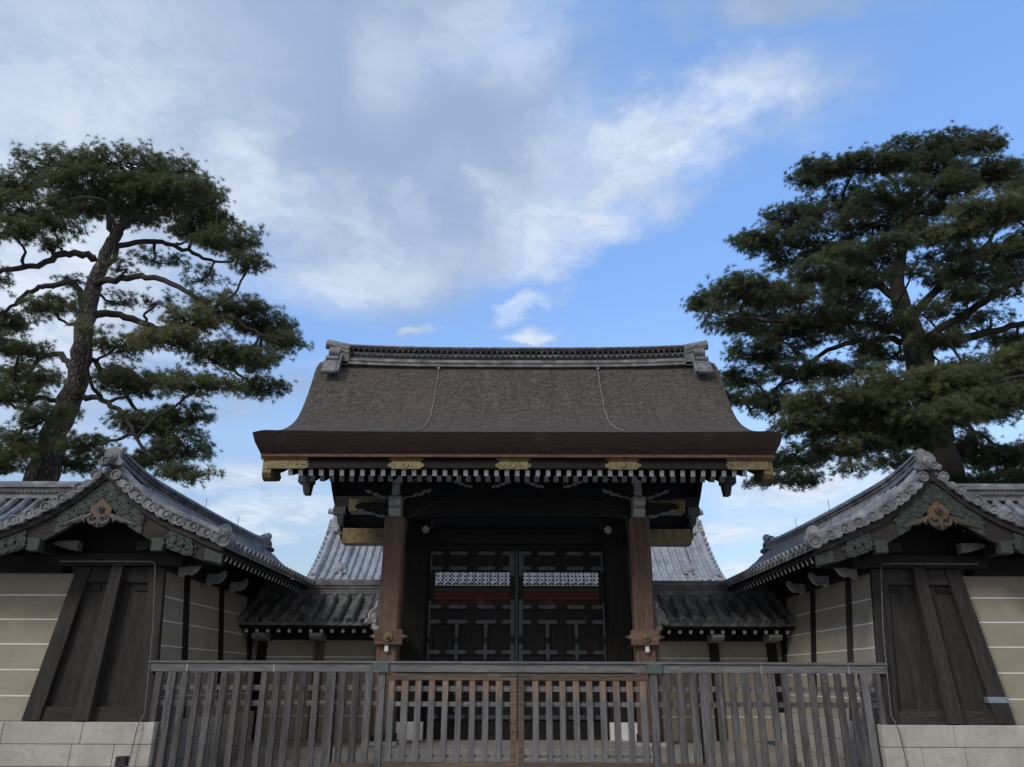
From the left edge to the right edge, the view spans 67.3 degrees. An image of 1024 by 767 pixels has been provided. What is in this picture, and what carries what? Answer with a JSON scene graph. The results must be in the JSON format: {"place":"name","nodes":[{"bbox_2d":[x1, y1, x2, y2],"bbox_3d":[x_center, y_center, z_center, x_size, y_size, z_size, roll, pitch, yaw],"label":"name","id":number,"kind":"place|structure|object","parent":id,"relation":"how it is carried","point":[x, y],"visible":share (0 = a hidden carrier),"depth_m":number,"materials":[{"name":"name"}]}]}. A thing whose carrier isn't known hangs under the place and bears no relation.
{"place":"outdoors","nodes":[
{"label":"outdoors","id":0,"kind":"place"},
{"bbox_2d":[0,0,1023,578],"label":"sky","id":1,"kind":"structure","parent":0,"point":[423,173],"materials":[{"name":"blue"}]},
{"bbox_2d":[306,508,725,685],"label":"tiled inner gate","id":2,"kind":"structure","parent":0,"point":[337,559],"depth_m":40.53,"materials":[{"name":"tile"}]},
{"label":"ground","id":3,"kind":"structure","parent":0,"visible":0},
{"bbox_2d":[0,481,82,740],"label":"front wall","id":4,"kind":"structure","parent":3,"relation":"on","point":[34,589],"depth_m":13.23,"materials":[{"name":"paint"}]},
{"bbox_2d":[114,756,129,766],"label":"ground spotlight","id":5,"kind":"object","parent":3,"relation":"on","point":[121,761],"visible":1,"depth_m":11.15,"materials":[{"name":"black paint"}]},
{"bbox_2d":[0,447,313,766],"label":"gabled wall","id":6,"kind":"structure","parent":3,"relation":"on","point":[161,570],"depth_m":12.92,"materials":[{"name":"paint"}]},
{"bbox_2d":[0,134,314,489],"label":"pine tree","id":7,"kind":"object","parent":3,"relation":"on","point":[200,208],"visible":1,"depth_m":22.56,"materials":[{"name":"green plant"}]},
{"bbox_2d":[331,673,338,762],"bbox_3d":[-3.034,5.819,13.038,0.180,1.710,0.180,0,-21,0],"label":"black pole","id":8,"kind":"object","parent":3,"relation":"on","point":[334,721],"visible":0.35,"depth_m":13.06,"materials":[{"name":"metal"}]},
{"bbox_2d":[232,739,801,766],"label":"gate platform","id":9,"kind":"structure","parent":3,"relation":"on","point":[528,747],"depth_m":14.46,"materials":[{"name":"stone"}]},
{"bbox_2d":[237,579,380,738],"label":"wall","id":10,"kind":"structure","parent":9,"relation":"on","point":[326,620],"depth_m":17.26,"materials":[{"name":"tile"}]},
{"bbox_2d":[252,340,782,746],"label":"thatched gate","id":11,"kind":"structure","parent":9,"relation":"on","point":[518,463],"depth_m":17.51,"materials":[{"name":"brown plant"}]},
{"bbox_2d":[424,551,514,732],"bbox_3d":[-0.930,5.789,17.497,1.976,3.910,0.130,0,-21,0],"label":"door","id":12,"kind":"structure","parent":11,"relation":"in","point":[456,632],"depth_m":17.57,"materials":[{"name":"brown wood"}]},
{"bbox_2d":[518,551,608,732],"bbox_3d":[1.136,5.793,17.489,1.976,3.910,0.130,0,-21,0],"label":"door","id":13,"kind":"structure","parent":11,"relation":"in","point":[557,632],"depth_m":17.57,"materials":[{"name":"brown wood"}]},
{"bbox_2d":[653,580,796,740],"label":"wall","id":14,"kind":"structure","parent":9,"relation":"on","point":[706,621],"depth_m":17.23,"materials":[{"name":"tile"}]},
{"bbox_2d":[148,660,887,766],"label":"wooden fence","id":15,"kind":"object","parent":3,"relation":"on","point":[703,688],"visible":1,"depth_m":12.32,"materials":[{"name":"grey wood"}]},
{"bbox_2d":[696,674,703,763],"bbox_3d":[3.206,5.832,13.014,0.180,1.710,0.180,0,-21,0],"label":"black pole","id":16,"kind":"object","parent":3,"relation":"on","point":[700,722],"visible":0.47,"depth_m":13.02,"materials":[{"name":"metal"}]},
{"bbox_2d":[680,120,1023,492],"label":"pine tree","id":17,"kind":"object","parent":3,"relation":"on","point":[927,404],"visible":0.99,"depth_m":23.05,"materials":[{"name":"green plant"}]},
{"bbox_2d":[721,448,1023,766],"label":"gabled wall","id":18,"kind":"structure","parent":3,"relation":"on","point":[874,573],"depth_m":12.89,"materials":[{"name":"paint"}]},
{"bbox_2d":[875,483,1023,724],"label":"front wall","id":19,"kind":"structure","parent":3,"relation":"on","point":[995,589],"depth_m":13.19,"materials":[{"name":"paint"}]}
]}

